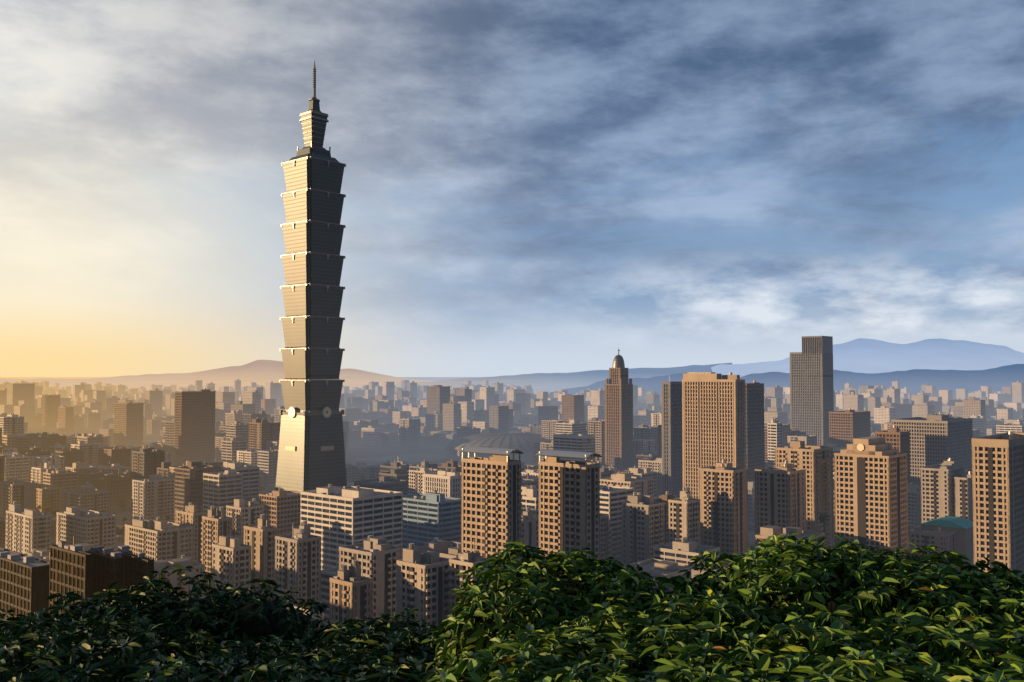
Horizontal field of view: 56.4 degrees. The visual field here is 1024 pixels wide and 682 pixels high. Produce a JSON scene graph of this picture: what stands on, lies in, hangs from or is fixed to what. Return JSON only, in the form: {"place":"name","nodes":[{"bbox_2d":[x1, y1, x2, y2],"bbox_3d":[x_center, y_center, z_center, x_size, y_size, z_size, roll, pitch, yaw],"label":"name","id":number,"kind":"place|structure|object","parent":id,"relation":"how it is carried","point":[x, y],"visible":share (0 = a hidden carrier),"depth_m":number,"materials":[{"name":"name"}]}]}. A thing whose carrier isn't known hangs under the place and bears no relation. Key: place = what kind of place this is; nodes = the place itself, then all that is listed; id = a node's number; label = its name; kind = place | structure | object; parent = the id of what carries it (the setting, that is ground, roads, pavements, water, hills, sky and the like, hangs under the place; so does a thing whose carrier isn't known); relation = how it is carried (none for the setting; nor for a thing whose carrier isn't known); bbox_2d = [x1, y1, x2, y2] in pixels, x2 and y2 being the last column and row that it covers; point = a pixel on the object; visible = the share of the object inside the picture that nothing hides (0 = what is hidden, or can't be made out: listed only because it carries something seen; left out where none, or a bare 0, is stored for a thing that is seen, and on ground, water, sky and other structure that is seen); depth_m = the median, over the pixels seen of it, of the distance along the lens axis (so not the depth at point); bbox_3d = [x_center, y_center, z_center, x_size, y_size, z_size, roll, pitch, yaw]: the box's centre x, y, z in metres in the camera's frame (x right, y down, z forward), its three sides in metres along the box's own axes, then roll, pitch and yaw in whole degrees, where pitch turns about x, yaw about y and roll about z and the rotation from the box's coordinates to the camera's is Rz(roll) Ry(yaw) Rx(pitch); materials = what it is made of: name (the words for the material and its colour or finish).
{"place":"outdoors","nodes":[
{"label":"outdoors","id":0,"kind":"place"},
{"bbox_2d":[0,360,431,391],"bbox_3d":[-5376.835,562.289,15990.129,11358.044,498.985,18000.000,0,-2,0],"label":"mountain","id":1,"kind":"structure","parent":0,"point":[261,372],"depth_m":12070.82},
{"bbox_2d":[0,377,754,543],"bbox_3d":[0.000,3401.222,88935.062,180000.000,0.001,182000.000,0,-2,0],"label":"ground","id":2,"kind":"structure","parent":0,"point":[356,450],"depth_m":1869.33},
{"bbox_2d":[266,60,353,492],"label":"skyscraper","id":3,"kind":"structure","parent":2,"relation":"on","point":[311,453],"depth_m":1082.83,"materials":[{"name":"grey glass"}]},
{"bbox_2d":[0,336,1023,642],"bbox_3d":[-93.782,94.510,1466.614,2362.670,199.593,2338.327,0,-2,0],"label":"city buildings","id":4,"kind":"structure","parent":2,"relation":"on","point":[710,462],"depth_m":656.31,"materials":[{"name":"concrete"},{"name":"glass"}]},
{"bbox_2d":[0,379,1023,445],"bbox_3d":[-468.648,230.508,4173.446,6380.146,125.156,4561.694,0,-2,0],"label":"city","id":5,"kind":"object","parent":2,"relation":"on","point":[375,412],"visible":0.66,"depth_m":2696.62},
{"bbox_2d":[0,453,754,642],"bbox_3d":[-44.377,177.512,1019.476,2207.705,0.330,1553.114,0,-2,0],"label":"city road pavement","id":6,"kind":"structure","parent":0,"point":[414,458],"depth_m":1543.77,"materials":[{"name":"grey asphalt"}]},
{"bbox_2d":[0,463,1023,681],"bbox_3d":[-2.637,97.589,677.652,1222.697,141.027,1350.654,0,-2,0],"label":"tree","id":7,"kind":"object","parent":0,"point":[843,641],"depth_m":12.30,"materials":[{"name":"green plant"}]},
{"bbox_2d":[0,464,1014,681],"bbox_3d":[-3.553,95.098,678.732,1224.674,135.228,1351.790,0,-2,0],"label":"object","id":8,"kind":"object","parent":7,"relation":"attached to","point":[252,627],"visible":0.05,"depth_m":25.93,"materials":[{"name":"green plant"}]},
{"bbox_2d":[0,0,1023,376],"label":"sky","id":9,"kind":"structure","parent":0,"point":[529,186],"materials":[{"name":"blue"}]},
{"bbox_2d":[395,363,731,393],"bbox_3d":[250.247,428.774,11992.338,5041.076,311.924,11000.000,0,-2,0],"label":"mountain","id":10,"kind":"structure","parent":0,"point":[545,382],"depth_m":10275.58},
{"bbox_2d":[554,364,1023,396],"bbox_3d":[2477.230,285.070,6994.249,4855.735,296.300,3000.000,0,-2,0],"label":"mountain","id":11,"kind":"structure","parent":0,"point":[996,379],"depth_m":6541.28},
{"bbox_2d":[711,338,1023,376],"bbox_3d":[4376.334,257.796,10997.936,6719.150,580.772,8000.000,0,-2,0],"label":"mountain","id":12,"kind":"structure","parent":0,"point":[863,355],"depth_m":9675.67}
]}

